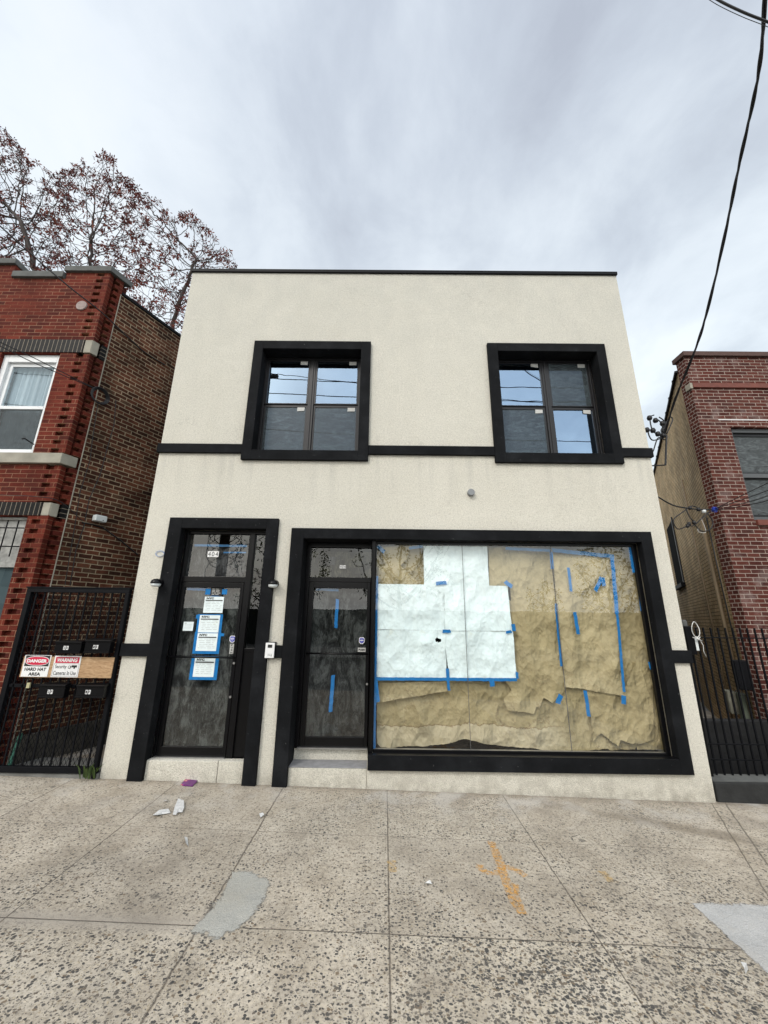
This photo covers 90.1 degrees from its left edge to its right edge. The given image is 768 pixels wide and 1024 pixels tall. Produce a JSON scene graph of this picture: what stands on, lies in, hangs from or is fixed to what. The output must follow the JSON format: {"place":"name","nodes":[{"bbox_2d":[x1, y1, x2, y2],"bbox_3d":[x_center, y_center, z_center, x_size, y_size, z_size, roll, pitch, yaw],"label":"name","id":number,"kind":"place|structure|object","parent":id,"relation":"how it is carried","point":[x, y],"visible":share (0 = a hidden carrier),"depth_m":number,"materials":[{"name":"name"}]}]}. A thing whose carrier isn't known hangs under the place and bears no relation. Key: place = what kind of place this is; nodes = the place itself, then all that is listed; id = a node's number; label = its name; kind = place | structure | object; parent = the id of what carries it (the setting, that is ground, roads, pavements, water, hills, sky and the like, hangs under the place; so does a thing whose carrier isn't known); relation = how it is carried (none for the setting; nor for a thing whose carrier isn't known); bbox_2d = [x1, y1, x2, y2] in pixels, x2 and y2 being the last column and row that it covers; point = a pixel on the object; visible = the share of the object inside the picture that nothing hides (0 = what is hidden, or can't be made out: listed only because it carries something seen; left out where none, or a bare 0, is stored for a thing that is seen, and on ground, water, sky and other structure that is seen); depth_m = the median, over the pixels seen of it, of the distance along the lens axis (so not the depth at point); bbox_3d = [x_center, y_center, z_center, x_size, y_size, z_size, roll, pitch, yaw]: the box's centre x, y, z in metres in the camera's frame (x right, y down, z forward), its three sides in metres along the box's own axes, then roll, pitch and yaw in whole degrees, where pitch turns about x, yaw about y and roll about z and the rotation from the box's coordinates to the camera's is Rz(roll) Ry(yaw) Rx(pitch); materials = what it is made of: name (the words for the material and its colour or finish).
{"place":"outdoors","nodes":[
{"label":"outdoors","id":0,"kind":"place"},
{"bbox_2d":[0,126,87,273],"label":"tree","id":1,"kind":"object","parent":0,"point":[22,238],"visible":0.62,"depth_m":13.74,"materials":[{"name":"brown plant"}]},
{"bbox_2d":[33,147,153,310],"bbox_3d":[-10.823,-5.812,12.846,8.379,22.096,3.267,1,-16,0],"label":"tree","id":2,"kind":"object","parent":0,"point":[67,197],"visible":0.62,"depth_m":13.81,"materials":[{"name":"brown plant"}]},
{"bbox_2d":[103,177,237,332],"bbox_3d":[-8.255,-4.708,12.526,7.210,19.833,3.358,1,-16,0],"label":"tree","id":3,"kind":"object","parent":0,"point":[183,291],"visible":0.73,"depth_m":13.32,"materials":[{"name":"brown plant"}]},
{"bbox_2d":[0,709,767,1023],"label":"sidewalk","id":4,"kind":"structure","parent":0,"point":[111,890],"depth_m":2.67,"materials":[{"name":"concrete"}]},
{"bbox_2d":[0,757,102,778],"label":"gate kerb","id":5,"kind":"structure","parent":4,"relation":"on","point":[58,775],"depth_m":4.52,"materials":[{"name":"grey concrete"}]},
{"bbox_2d":[8,733,22,764],"bbox_3d":[-4.534,2.952,4.697,0.088,0.425,0.043,8,-17,-25],"label":"green stake","id":6,"kind":"object","parent":5,"relation":"on","point":[13,751],"visible":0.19,"depth_m":4.68,"materials":[{"name":"paint"}]},
{"bbox_2d":[72,762,101,778],"bbox_3d":[-3.479,3.023,4.477,0.372,0.171,0.114,1,-16,0],"label":"weed","id":7,"kind":"object","parent":4,"relation":"on","point":[86,772],"visible":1,"depth_m":4.46,"materials":[{"name":"green plant"}]},
{"bbox_2d":[0,258,180,764],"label":"brick house","id":8,"kind":"structure","parent":4,"relation":"on","point":[47,419],"depth_m":6.08,"materials":[{"name":"red brick"}]},
{"bbox_2d":[0,517,26,616],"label":"window","id":9,"kind":"structure","parent":8,"relation":"in","point":[11,528],"depth_m":5.35,"materials":[{"name":"white"}]},
{"bbox_2d":[0,355,59,452],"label":"window","id":10,"kind":"structure","parent":8,"relation":"in","point":[22,416],"depth_m":6.09,"materials":[{"name":"white plastic"}]},
{"bbox_2d":[4,495,82,520],"bbox_3d":[-4.935,-0.093,5.391,1.148,0.243,0.198,11,-19,-34],"label":"wire","id":11,"kind":"object","parent":8,"relation":"attached to","point":[44,497],"visible":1,"depth_m":5.41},
{"bbox_2d":[0,342,95,388],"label":"pair of wires","id":12,"kind":"object","parent":8,"relation":"attached to","point":[46,364],"visible":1,"depth_m":5.51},
{"bbox_2d":[0,586,133,778],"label":"alley gate","id":13,"kind":"structure","parent":8,"relation":"attached to","point":[8,683],"depth_m":4.77,"materials":[{"name":"metal"}]},
{"bbox_2d":[37,682,70,697],"bbox_3d":[-4.037,2.183,4.691,0.314,0.166,0.096,1,-16,0],"label":"mailbox","id":14,"kind":"object","parent":13,"relation":"attached to","point":[54,689],"visible":1,"depth_m":4.66,"materials":[{"name":"black metal"}]},
{"bbox_2d":[19,656,114,677],"bbox_3d":[-3.969,1.946,4.803,1.144,0.242,0.012,1,-16,0],"label":"sign board","id":15,"kind":"object","parent":13,"relation":"attached to","point":[96,667],"visible":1,"depth_m":4.79,"materials":[{"name":"brown wood"}]},
{"bbox_2d":[20,655,51,676],"bbox_3d":[-4.356,1.927,4.797,0.332,0.252,0.006,1,-16,0],"label":"danger sign","id":16,"kind":"object","parent":15,"relation":"attached to","point":[36,665],"visible":1,"depth_m":4.80,"materials":[{"name":"white"}]},
{"bbox_2d":[50,656,81,676],"bbox_3d":[-3.978,1.933,4.795,0.337,0.249,0.004,1,-16,0],"label":"warning sign","id":17,"kind":"object","parent":15,"relation":"attached to","point":[66,666],"visible":1,"depth_m":4.79,"materials":[{"name":"white"}]},
{"bbox_2d":[52,640,86,653],"bbox_3d":[-3.958,1.698,4.827,0.342,0.152,0.096,1,-16,0],"label":"mailbox","id":18,"kind":"object","parent":13,"relation":"attached to","point":[71,646],"visible":0.91,"depth_m":4.80,"materials":[{"name":"black metal"}]},
{"bbox_2d":[74,683,109,697],"bbox_3d":[-3.576,2.186,4.690,0.344,0.161,0.096,1,-16,0],"label":"mailbox","id":19,"kind":"object","parent":13,"relation":"attached to","point":[92,690],"visible":1,"depth_m":4.66,"materials":[{"name":"black metal"}]},
{"bbox_2d":[83,638,115,653],"bbox_3d":[-3.588,1.686,4.830,0.327,0.176,0.096,1,-16,0],"label":"mailbox","id":20,"kind":"object","parent":13,"relation":"attached to","point":[99,645],"visible":1,"depth_m":4.80,"materials":[{"name":"black metal"}]},
{"bbox_2d":[0,225,164,364],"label":"service cable","id":21,"kind":"object","parent":8,"relation":"attached to","point":[79,294],"visible":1,"depth_m":5.79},
{"bbox_2d":[92,514,106,522],"bbox_3d":[-4.403,0.106,5.935,0.104,0.100,0.170,-7,-17,25],"label":"alarm box","id":22,"kind":"object","parent":8,"relation":"attached to","point":[99,518],"visible":1,"depth_m":5.89,"materials":[{"name":"white plastic"}]},
{"bbox_2d":[90,386,109,404],"bbox_3d":[-4.555,-1.863,6.143,0.038,0.288,0.284,-7,-17,25],"label":"cable coil","id":23,"kind":"object","parent":8,"relation":"hanging from","point":[93,389],"visible":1,"depth_m":6.16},
{"bbox_2d":[65,401,137,584],"bbox_3d":[-4.360,-0.326,6.235,0.018,3.053,1.085,-7,-17,25],"label":"wall cable","id":24,"kind":"object","parent":8,"relation":"attached to","point":[88,503],"depth_m":5.90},
{"bbox_2d":[153,809,170,814],"bbox_3d":[-2.200,2.965,3.783,0.144,0.020,0.111,14,-21,-40],"label":"paper scrap","id":25,"kind":"object","parent":4,"relation":"on","point":[162,811],"visible":1,"depth_m":3.79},
{"bbox_2d":[173,798,183,814],"bbox_3d":[-2.089,3.004,3.916,0.091,0.015,0.384,7,-17,-21],"label":"paper scrap","id":26,"kind":"object","parent":4,"relation":"on","point":[179,806],"visible":1,"depth_m":3.89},
{"bbox_2d":[181,779,196,786],"bbox_3d":[-2.273,3.155,4.474,0.159,0.031,0.167,1,-16,0],"label":"snack wrapper","id":27,"kind":"object","parent":4,"relation":"on","point":[188,782],"visible":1,"depth_m":4.45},
{"bbox_2d":[190,871,268,939],"bbox_3d":[-1.020,2.702,2.652,0.410,0.009,0.720,1,-16,0],"label":"cement patch","id":28,"kind":"object","parent":4,"relation":"on","point":[238,902],"visible":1,"depth_m":2.63,"materials":[{"name":"concrete"}]},
{"bbox_2d":[100,268,715,802],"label":"stucco building","id":29,"kind":"structure","parent":4,"relation":"on","point":[310,412],"depth_m":5.54,"materials":[{"name":"beige paint"}]},
{"bbox_2d":[150,579,163,586],"bbox_3d":[-2.979,0.924,5.015,0.132,0.112,0.151,1,-16,0],"label":"wall lamp","id":30,"kind":"object","parent":29,"relation":"attached to","point":[157,582],"visible":1,"depth_m":4.97,"materials":[{"name":"black metal"}]},
{"bbox_2d":[183,622,193,630],"bbox_3d":[-2.612,1.524,5.111,0.134,0.116,0.002,1,-16,0],"label":"note","id":31,"kind":"object","parent":29,"relation":"attached to","point":[187,626],"visible":1,"depth_m":5.11,"materials":[{"name":"paper"}]},
{"bbox_2d":[187,588,205,590],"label":"tape strip","id":32,"kind":"object","parent":29,"relation":"attached to","point":[201,589],"visible":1,"depth_m":5.26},
{"bbox_2d":[156,582,244,755],"bbox_3d":[-2.361,1.971,4.956,0.870,2.096,0.112,1,-16,0],"label":"door","id":33,"kind":"structure","parent":29,"relation":"in","point":[162,750],"depth_m":4.91,"materials":[{"name":"black metal"}]},
{"bbox_2d":[163,588,239,745],"bbox_3d":[-2.356,1.983,5.038,0.820,1.980,0.014,1,-16,0],"label":"plastic sheet","id":34,"kind":"object","parent":33,"relation":"attached to","point":[197,712],"visible":0.66,"depth_m":4.95,"materials":[{"name":"plastic"}]},
{"bbox_2d":[189,658,218,679],"bbox_3d":[-2.334,2.023,4.969,0.358,0.288,0.006,1,-16,0],"label":"permit notice","id":35,"kind":"object","parent":29,"relation":"attached to","point":[203,668],"visible":0.98,"depth_m":4.97,"materials":[{"name":"paper"}]},
{"bbox_2d":[192,632,223,653],"bbox_3d":[-2.317,1.727,5.050,0.390,0.270,0.006,1,-16,0],"label":"permit notice","id":36,"kind":"object","parent":29,"relation":"attached to","point":[206,643],"visible":1,"depth_m":5.05,"materials":[{"name":"paper"}]},
{"bbox_2d":[196,614,222,632],"bbox_3d":[-2.345,1.491,5.118,0.361,0.242,0.006,1,-16,0],"label":"permit notice","id":37,"kind":"object","parent":29,"relation":"attached to","point":[211,623],"visible":1,"depth_m":5.12,"materials":[{"name":"paper"}]},
{"bbox_2d":[207,551,218,556],"bbox_3d":[-2.399,0.591,5.380,0.155,0.082,0.003,1,-16,0],"label":"house number","id":38,"kind":"object","parent":29,"relation":"attached to","point":[213,553],"visible":1,"depth_m":5.38,"materials":[{"name":"white"}]},
{"bbox_2d":[203,596,223,612],"bbox_3d":[-2.305,1.245,5.186,0.262,0.233,0.006,1,-16,0],"label":"permit notice","id":39,"kind":"object","parent":29,"relation":"attached to","point":[214,604],"visible":1,"depth_m":5.18,"materials":[{"name":"paper"}]},
{"bbox_2d":[205,588,226,596],"bbox_3d":[-2.291,1.103,5.227,0.297,0.131,0.003,1,-16,0],"label":"info card","id":40,"kind":"object","parent":29,"relation":"attached to","point":[213,592],"visible":1,"depth_m":5.23,"materials":[{"name":"white"}]},
{"bbox_2d":[185,544,248,576],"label":"plastic sheet","id":41,"kind":"object","parent":29,"relation":"attached to","point":[201,563],"visible":0.94,"depth_m":5.40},
{"bbox_2d":[194,544,246,546],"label":"tape strip","id":42,"kind":"object","parent":29,"relation":"attached to","point":[212,545],"visible":1,"depth_m":5.42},
{"bbox_2d":[264,642,276,658],"bbox_3d":[-1.444,1.757,4.871,0.130,0.198,0.072,1,-16,0],"label":"intercom","id":43,"kind":"object","parent":29,"relation":"attached to","point":[270,648],"visible":1,"depth_m":4.84,"materials":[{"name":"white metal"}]},
{"bbox_2d":[268,580,278,587],"bbox_3d":[-1.460,0.945,5.059,0.132,0.112,0.151,1,-16,0],"label":"wall lamp","id":44,"kind":"object","parent":29,"relation":"attached to","point":[273,583],"visible":1,"depth_m":5.01,"materials":[{"name":"black metal"}]},
{"bbox_2d":[257,358,360,449],"bbox_3d":[-1.156,-1.677,6.089,1.560,1.748,0.100,1,-16,0],"label":"window","id":45,"kind":"structure","parent":29,"relation":"in","point":[310,425],"depth_m":6.01,"materials":[{"name":"brown metal"}]},
{"bbox_2d":[316,588,338,590],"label":"tape strip","id":46,"kind":"object","parent":29,"relation":"attached to","point":[329,589],"visible":1,"depth_m":5.39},
{"bbox_2d":[329,675,334,711],"bbox_3d":[-0.684,2.381,5.032,0.065,0.452,0.004,1,-16,0],"label":"tape strip","id":47,"kind":"object","parent":29,"relation":"attached to","point":[331,693],"visible":1,"depth_m":5.03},
{"bbox_2d":[328,557,335,564],"bbox_3d":[-0.750,0.703,5.503,0.105,0.120,0.002,1,-16,0],"label":"paper scrap","id":48,"kind":"object","parent":29,"relation":"attached to","point":[331,560],"visible":1,"depth_m":5.50,"materials":[{"name":"grey paper"}]},
{"bbox_2d":[299,582,370,746],"bbox_3d":[-0.630,1.971,5.098,0.860,2.047,0.111,1,-16,0],"label":"door","id":49,"kind":"structure","parent":29,"relation":"in","point":[328,741],"depth_m":5.05,"materials":[{"name":"black metal"}]},
{"bbox_2d":[305,588,366,735],"bbox_3d":[-0.630,1.981,5.179,0.790,1.900,0.016,1,-16,0],"label":"plastic sheet","id":50,"kind":"object","parent":29,"relation":"attached to","point":[345,717],"visible":0.92,"depth_m":5.16,"materials":[{"name":"plastic"}]},
{"bbox_2d":[334,599,338,627],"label":"tape strip","id":51,"kind":"object","parent":29,"relation":"attached to","point":[336,614],"visible":1,"depth_m":5.30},
{"bbox_2d":[311,551,370,577],"bbox_3d":[-0.615,0.758,5.531,0.850,0.375,0.018,1,-16,0],"label":"transom window","id":52,"kind":"structure","parent":29,"relation":"attached to","point":[358,564],"depth_m":5.53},
{"bbox_2d":[372,576,377,747],"bbox_3d":[-0.113,1.897,4.988,0.047,2.114,0.004,1,-16,0],"label":"tape strip","id":53,"kind":"object","parent":29,"relation":"attached to","point":[374,679],"visible":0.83,"depth_m":4.98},
{"bbox_2d":[374,680,379,701],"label":"tape strip","id":54,"kind":"object","parent":29,"relation":"attached to","point":[376,691],"visible":1,"depth_m":4.88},
{"bbox_2d":[378,545,419,583],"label":"kraft sheet","id":55,"kind":"object","parent":29,"relation":"attached to","point":[392,571],"visible":0.91,"depth_m":5.38,"materials":[{"name":"paper"}]},
{"bbox_2d":[376,630,445,677],"bbox_3d":[0.353,1.856,5.028,0.926,0.589,0.026,0,-16,1],"label":"white sheet","id":56,"kind":"object","parent":29,"relation":"attached to","point":[412,653],"visible":1,"depth_m":5.03,"materials":[{"name":"paper"}]},
{"bbox_2d":[377,584,444,630],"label":"white sheet","id":57,"kind":"object","parent":29,"relation":"attached to","point":[410,606],"visible":1,"depth_m":5.18,"materials":[{"name":"paper"}]},
{"bbox_2d":[378,681,446,702],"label":"kraft sheet","id":58,"kind":"object","parent":29,"relation":"attached to","point":[392,691],"visible":0.96,"depth_m":4.94,"materials":[{"name":"paper"}]},
{"bbox_2d":[409,545,422,549],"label":"tape strip","id":59,"kind":"object","parent":29,"relation":"attached to","point":[416,547],"visible":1,"depth_m":5.38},
{"bbox_2d":[436,581,446,584],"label":"tape strip","id":60,"kind":"object","parent":29,"relation":"attached to","point":[441,583],"visible":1,"depth_m":5.24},
{"bbox_2d":[376,677,516,680],"bbox_3d":[0.796,2.147,4.917,1.823,0.052,0.004,1,-16,0],"label":"tape strip","id":61,"kind":"object","parent":29,"relation":"attached to","point":[440,679],"visible":1,"depth_m":4.92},
{"bbox_2d":[423,546,488,586],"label":"white sheet","id":62,"kind":"object","parent":29,"relation":"attached to","point":[442,563],"visible":1,"depth_m":5.34,"materials":[{"name":"paper"}]},
{"bbox_2d":[467,489,474,495],"bbox_3d":[1.236,-0.277,5.444,0.100,0.100,0.060,1,-16,0],"label":"vent cap","id":63,"kind":"object","parent":29,"relation":"attached to","point":[470,492],"visible":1,"depth_m":5.42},
{"bbox_2d":[435,587,510,668],"bbox_3d":[0.827,1.582,5.172,1.837,1.170,0.004,1,-16,0],"label":"kraft backing","id":64,"kind":"object","parent":29,"relation":"attached to","point":[439,640],"visible":0.02,"depth_m":5.14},
{"bbox_2d":[444,585,511,630],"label":"white sheet","id":65,"kind":"object","parent":29,"relation":"attached to","point":[487,607],"visible":1,"depth_m":5.17,"materials":[{"name":"paper"}]},
{"bbox_2d":[445,631,515,677],"bbox_3d":[1.260,1.863,5.016,0.907,0.582,0.029,1,-16,0],"label":"white sheet","id":66,"kind":"object","parent":29,"relation":"attached to","point":[490,654],"visible":1,"depth_m":5.02,"materials":[{"name":"paper"}]},
{"bbox_2d":[377,545,662,750],"bbox_3d":[1.730,1.741,5.167,3.694,2.622,0.060,1,-16,0],"label":"kraft sheet","id":67,"kind":"object","parent":29,"relation":"attached to","point":[438,718],"visible":0.37,"depth_m":4.93,"materials":[{"name":"paper"}]},
{"bbox_2d":[372,541,678,759],"bbox_3d":[1.687,1.675,4.972,3.629,2.615,0.175,1,-16,0],"label":"shop window","id":68,"kind":"structure","parent":29,"relation":"in","point":[666,755],"depth_m":4.72,"materials":[{"name":"black metal"}]},
{"bbox_2d":[489,547,564,713],"bbox_3d":[1.875,1.537,5.175,1.014,2.154,0.062,1,-16,-1],"label":"kraft sheet","id":69,"kind":"object","parent":29,"relation":"attached to","point":[528,575],"visible":0.68,"depth_m":5.17,"materials":[{"name":"paper"}]},
{"bbox_2d":[505,547,549,551],"bbox_3d":[2.022,0.526,5.367,0.640,0.066,0.004,1,-16,0],"label":"tape strip","id":70,"kind":"object","parent":29,"relation":"attached to","point":[526,549],"visible":1,"depth_m":5.37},
{"bbox_2d":[549,551,553,568],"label":"tape strip","id":71,"kind":"object","parent":29,"relation":"attached to","point":[551,553],"visible":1,"depth_m":5.33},
{"bbox_2d":[499,360,603,452],"bbox_3d":[2.571,-1.631,6.069,1.555,1.746,0.100,1,-16,0],"label":"window","id":72,"kind":"structure","parent":29,"relation":"in","point":[565,385],"depth_m":6.06,"materials":[{"name":"glass"}]},
{"bbox_2d":[555,603,561,665],"bbox_3d":[2.308,1.615,5.062,0.048,0.793,0.004,1,-16,0],"label":"tape strip","id":73,"kind":"object","parent":29,"relation":"attached to","point":[560,657],"visible":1,"depth_m":5.05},
{"bbox_2d":[555,694,562,703],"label":"tape strip","id":74,"kind":"object","parent":29,"relation":"attached to","point":[559,699],"visible":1,"depth_m":4.85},
{"bbox_2d":[567,567,572,591],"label":"tape strip","id":75,"kind":"object","parent":29,"relation":"attached to","point":[569,579],"visible":1,"depth_m":5.26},
{"bbox_2d":[573,612,579,633],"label":"tape strip","id":76,"kind":"object","parent":29,"relation":"attached to","point":[576,622],"visible":1,"depth_m":5.10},
{"bbox_2d":[552,548,613,557],"bbox_3d":[2.780,0.575,5.352,0.859,0.140,0.004,1,-16,0],"label":"tape strip","id":77,"kind":"object","parent":29,"relation":"attached to","point":[582,553],"visible":1,"depth_m":5.35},
{"bbox_2d":[583,690,590,716],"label":"tape strip","id":78,"kind":"object","parent":29,"relation":"attached to","point":[587,703],"visible":1,"depth_m":4.84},
{"bbox_2d":[553,552,625,695],"bbox_3d":[2.780,1.449,5.154,0.887,1.881,0.062,0,-16,1],"label":"kraft sheet","id":79,"kind":"object","parent":29,"relation":"attached to","point":[591,656],"visible":0.98,"depth_m":5.14,"materials":[{"name":"paper"}]},
{"bbox_2d":[594,577,601,591],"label":"tape strip","id":80,"kind":"object","parent":29,"relation":"attached to","point":[598,584],"visible":1,"depth_m":5.24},
{"bbox_2d":[610,557,618,613],"bbox_3d":[3.149,0.995,5.234,0.102,0.780,0.004,1,-16,0],"label":"tape strip","id":81,"kind":"object","parent":29,"relation":"attached to","point":[614,586],"visible":1,"depth_m":5.23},
{"bbox_2d":[586,646,654,745],"bbox_3d":[3.053,2.347,4.943,0.870,1.200,0.038,1,-16,0],"label":"kraft sheet","id":82,"kind":"object","parent":29,"relation":"attached to","point":[616,721],"visible":0.94,"depth_m":4.89,"materials":[{"name":"paper"}]},
{"bbox_2d":[616,614,625,691],"bbox_3d":[3.089,1.826,5.001,0.092,0.967,0.004,1,-16,0],"label":"tape strip","id":83,"kind":"object","parent":29,"relation":"attached to","point":[620,652],"visible":1,"depth_m":5.00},
{"bbox_2d":[621,695,625,703],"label":"tape strip","id":84,"kind":"object","parent":29,"relation":"attached to","point":[623,699],"visible":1,"depth_m":4.85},
{"bbox_2d":[628,547,634,572],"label":"tape strip","id":85,"kind":"object","parent":29,"relation":"attached to","point":[631,559],"visible":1,"depth_m":5.33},
{"bbox_2d":[645,415,672,465],"bbox_3d":[4.870,-1.280,6.838,0.743,1.029,0.084,1,-16,0],"label":"weatherhead","id":86,"kind":"object","parent":29,"relation":"attached to","point":[662,435],"visible":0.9,"depth_m":6.86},
{"bbox_2d":[664,0,766,433],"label":"service cable","id":87,"kind":"object","parent":86,"relation":"attached to","point":[761,51],"visible":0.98,"depth_m":5.12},
{"bbox_2d":[658,496,711,509],"bbox_3d":[5.054,-0.171,6.530,1.211,0.244,0.110,3,-16,-10],"label":"link cable","id":88,"kind":"object","parent":29,"relation":"attached to","point":[680,506],"visible":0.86,"depth_m":6.51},
{"bbox_2d":[682,620,713,776],"bbox_3d":[4.057,2.391,4.919,0.145,1.940,0.140,1,-16,0],"label":"fence post","id":89,"kind":"object","parent":29,"relation":"attached to","point":[692,645],"visible":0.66,"depth_m":5.00,"materials":[{"name":"black metal"}]},
{"bbox_2d":[691,621,706,656],"bbox_3d":[4.120,1.665,5.023,0.136,0.444,0.041,1,-16,0],"label":"cable loop","id":90,"kind":"object","parent":89,"relation":"attached to","point":[698,636],"visible":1,"depth_m":5.03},
{"bbox_2d":[67,781,764,844],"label":"crumbs","id":91,"kind":"object","parent":4,"relation":"on","point":[436,793],"visible":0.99,"depth_m":4.40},
{"bbox_2d":[481,842,525,912],"bbox_3d":[0.955,2.883,3.062,0.360,0.008,0.872,5,-16,-16],"label":"spray marking","id":92,"kind":"object","parent":4,"relation":"on","point":[505,878],"visible":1,"depth_m":3.03,"materials":[{"name":"orange"}]},
{"bbox_2d":[653,351,767,718],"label":"brick house","id":93,"kind":"structure","parent":4,"relation":"on","point":[717,446],"depth_m":7.17,"materials":[{"name":"red brick"}]},
{"bbox_2d":[667,517,685,589],"bbox_3d":[8.440,1.251,11.141,0.138,1.910,1.649,-8,-18,30],"label":"side window","id":94,"kind":"structure","parent":93,"relation":"in","point":[680,580],"depth_m":10.97,"materials":[{"name":"black paint"}]},
{"bbox_2d":[673,506,717,532],"bbox_3d":[5.310,0.122,6.519,0.805,0.484,0.098,1,-16,0],"label":"service drop","id":95,"kind":"object","parent":93,"relation":"attached to","point":[688,525],"visible":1,"depth_m":6.51,"materials":[{"name":"black plastic"}]},
{"bbox_2d":[715,483,767,510],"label":"drop wires","id":96,"kind":"object","parent":95,"relation":"attached to","point":[716,509],"visible":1,"depth_m":6.18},
{"bbox_2d":[724,689,739,714],"bbox_3d":[6.264,3.419,6.907,0.127,0.360,0.300,-8,-18,30],"label":"electrical box","id":97,"kind":"object","parent":93,"relation":"attached to","point":[729,701],"visible":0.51,"depth_m":6.80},
{"bbox_2d":[730,660,751,690],"bbox_3d":[5.567,2.532,5.967,0.167,0.420,0.220,-8,-18,30],"label":"letter box","id":98,"kind":"object","parent":93,"relation":"attached to","point":[745,673],"visible":0.55,"depth_m":5.88,"materials":[{"name":"black paint"}]},
{"bbox_2d":[735,692,750,718],"bbox_3d":[5.835,3.169,6.206,0.107,0.420,0.260,-8,-18,30],"label":"electrical box","id":99,"kind":"object","parent":93,"relation":"attached to","point":[746,709],"visible":0.4,"depth_m":6.14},
{"bbox_2d":[731,429,767,519],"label":"window","id":100,"kind":"structure","parent":93,"relation":"in","point":[751,445],"depth_m":7.00,"materials":[{"name":"glass"}]},
{"bbox_2d":[693,902,767,973],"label":"concrete slab","id":101,"kind":"structure","parent":4,"relation":"on","point":[743,926],"depth_m":2.61,"materials":[{"name":"concrete"}]},
{"bbox_2d":[712,781,767,803],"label":"kerb wall","id":102,"kind":"structure","parent":4,"relation":"on","point":[743,792],"depth_m":4.49,"materials":[{"name":"black paint"}]},
{"bbox_2d":[711,774,767,781],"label":"kerb top","id":103,"kind":"structure","parent":102,"relation":"on","point":[738,778],"depth_m":4.64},
{"bbox_2d":[693,627,767,775],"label":"iron fence","id":104,"kind":"object","parent":103,"relation":"on","point":[718,743],"visible":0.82,"depth_m":4.96,"materials":[{"name":"metal"}]},
{"bbox_2d":[741,962,747,972],"bbox_3d":[2.134,2.689,2.259,0.027,0.021,0.068,-7,-17,26],"label":"paper scrap","id":105,"kind":"object","parent":4,"relation":"on","point":[744,964],"visible":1,"depth_m":2.26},
{"bbox_2d":[0,0,767,468],"label":"sky","id":106,"kind":"structure","parent":0,"point":[474,135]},
{"bbox_2d":[709,0,767,26],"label":"street wire","id":107,"kind":"object","parent":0,"point":[739,10],"visible":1,"depth_m":3.92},
{"label":"yard floor","id":108,"kind":"structure","parent":0,"visible":0},
{"bbox_2d":[703,718,767,773],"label":"wall","id":109,"kind":"structure","parent":108,"relation":"on","point":[737,741],"depth_m":5.16,"materials":[{"name":"metal"}]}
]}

